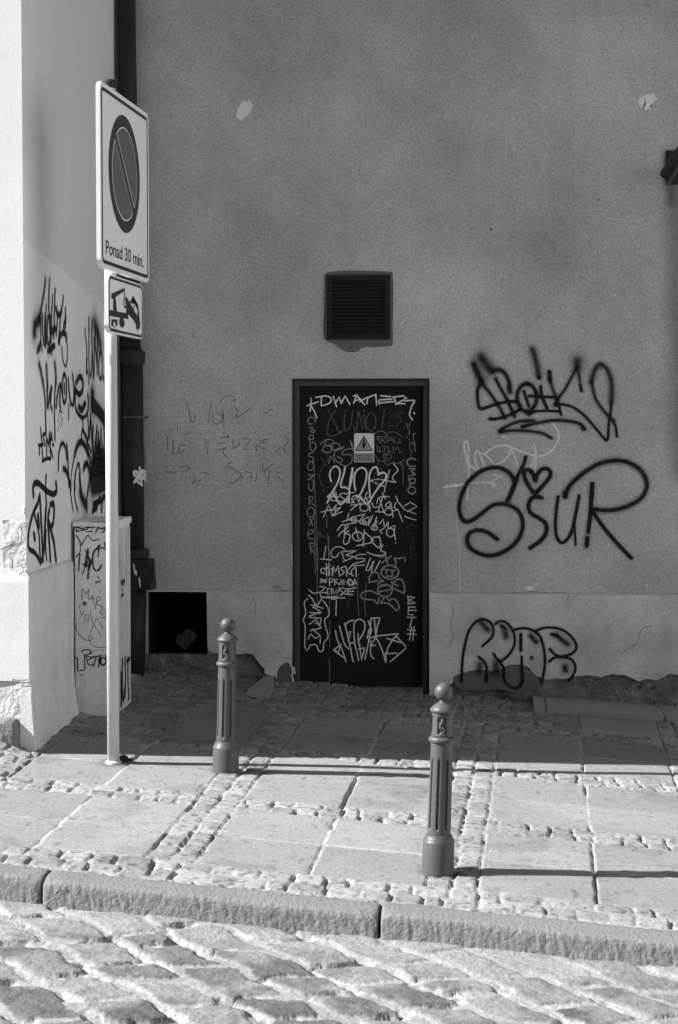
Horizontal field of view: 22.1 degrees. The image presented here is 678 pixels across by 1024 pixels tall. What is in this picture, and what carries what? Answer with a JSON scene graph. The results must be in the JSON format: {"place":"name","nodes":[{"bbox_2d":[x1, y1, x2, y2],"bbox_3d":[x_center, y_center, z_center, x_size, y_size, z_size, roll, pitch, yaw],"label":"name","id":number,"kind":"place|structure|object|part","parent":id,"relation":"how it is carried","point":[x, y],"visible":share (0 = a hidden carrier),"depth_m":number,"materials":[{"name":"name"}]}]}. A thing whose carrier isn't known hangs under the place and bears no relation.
{"place":"outdoors","nodes":[
{"label":"outdoors","id":0,"kind":"place"},
{"bbox_2d":[0,670,677,931],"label":"pavement","id":1,"kind":"structure","parent":0,"point":[342,754],"depth_m":8.08,"materials":[{"name":"stone"}]},
{"bbox_2d":[73,516,130,715],"bbox_3d":[-1.363,0.599,10.024,0.234,1.127,0.486,0,3,5],"label":"utility cabinet","id":2,"kind":"object","parent":1,"relation":"on","point":[90,620],"visible":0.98,"depth_m":9.80,"materials":[{"name":"grey metal"}]},
{"bbox_3d":[-1.387,0.432,9.787,0.206,0.689,0.007,0,3,5],"label":"door panel","id":3,"kind":"part","parent":2,"relation":"part of","materials":[{"name":"grey metal"}]},
{"bbox_2d":[96,79,148,764],"bbox_3d":[-1.091,-0.416,8.673,0.128,3.420,0.900,0,3,5],"label":"traffic sign","id":4,"kind":"object","parent":1,"relation":"on","point":[122,194],"visible":0.98,"depth_m":8.56,"materials":[{"name":"metal"}]},
{"bbox_2d":[176,629,196,649],"bbox_3d":[-0.941,0.787,10.720,0.133,0.131,0.036,0,3,-5],"label":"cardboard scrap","id":5,"kind":"object","parent":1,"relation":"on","point":[185,639],"visible":1,"depth_m":10.71,"materials":[{"name":"black cardboard"}]},
{"bbox_2d":[212,617,238,774],"bbox_3d":[-0.554,0.917,8.552,0.131,0.796,0.131,1,3,-6],"label":"bollard","id":6,"kind":"object","parent":1,"relation":"on","point":[225,753],"visible":1,"depth_m":8.51,"materials":[{"name":"metal"}]},
{"bbox_2d":[244,675,273,700],"bbox_3d":[-0.482,1.124,10.935,0.153,0.102,0.675,0,3,5],"label":"leaning slab","id":7,"kind":"object","parent":1,"relation":"on","point":[262,688],"depth_m":10.85,"materials":[{"name":"grey stone"}]},
{"bbox_2d":[25,673,677,950],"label":"grit","id":8,"kind":"object","parent":1,"relation":"on","point":[186,676],"visible":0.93,"depth_m":10.99,"materials":[{"name":"grey gravel"}]},
{"bbox_2d":[421,683,455,877],"bbox_3d":[0.409,1.082,6.970,0.131,0.796,0.131,1,3,-8],"label":"bollard","id":9,"kind":"object","parent":1,"relation":"on","point":[438,851],"visible":1,"depth_m":6.93,"materials":[{"name":"metal"}]},
{"bbox_2d":[533,696,677,723],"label":"stone step","id":10,"kind":"object","parent":1,"relation":"on","point":[568,706],"visible":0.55,"depth_m":10.80,"materials":[{"name":"grey stone"}]},
{"bbox_2d":[0,900,677,1023],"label":"road","id":11,"kind":"structure","parent":0,"point":[71,966],"depth_m":5.90,"materials":[{"name":"grey stone"}]},
{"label":"road surface","id":12,"kind":"structure","parent":0,"visible":0},
{"bbox_2d":[0,864,677,966],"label":"kerb","id":13,"kind":"structure","parent":12,"relation":"on","point":[289,913],"depth_m":6.43,"materials":[{"name":"stone"}]},
{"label":"ground","id":14,"kind":"structure","parent":0,"visible":0},
{"bbox_2d":[0,0,148,752],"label":"corner building","id":15,"kind":"structure","parent":14,"relation":"on","point":[56,61],"depth_m":9.15,"materials":[{"name":"paint"}]},
{"bbox_2d":[120,0,677,705],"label":"rendered building","id":16,"kind":"structure","parent":14,"relation":"on","point":[410,350],"depth_m":11.10,"materials":[{"name":"grey paint"}]},
{"bbox_2d":[114,0,155,675],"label":"rain downpipe","id":17,"kind":"object","parent":16,"relation":"attached to","point":[131,357],"visible":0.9,"depth_m":11.14,"materials":[{"name":"black metal"}]},
{"bbox_2d":[292,378,429,694],"bbox_3d":[0.145,0.196,11.246,0.882,2.112,0.124,0,3,5],"label":"door","id":18,"kind":"structure","parent":16,"relation":"in","point":[361,446],"depth_m":11.24,"materials":[{"name":"paint"}]},
{"bbox_2d":[660,146,677,185],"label":"awning bracket","id":19,"kind":"object","parent":16,"relation":"attached to","point":[669,172],"visible":1,"depth_m":10.74,"materials":[{"name":"black metal"}]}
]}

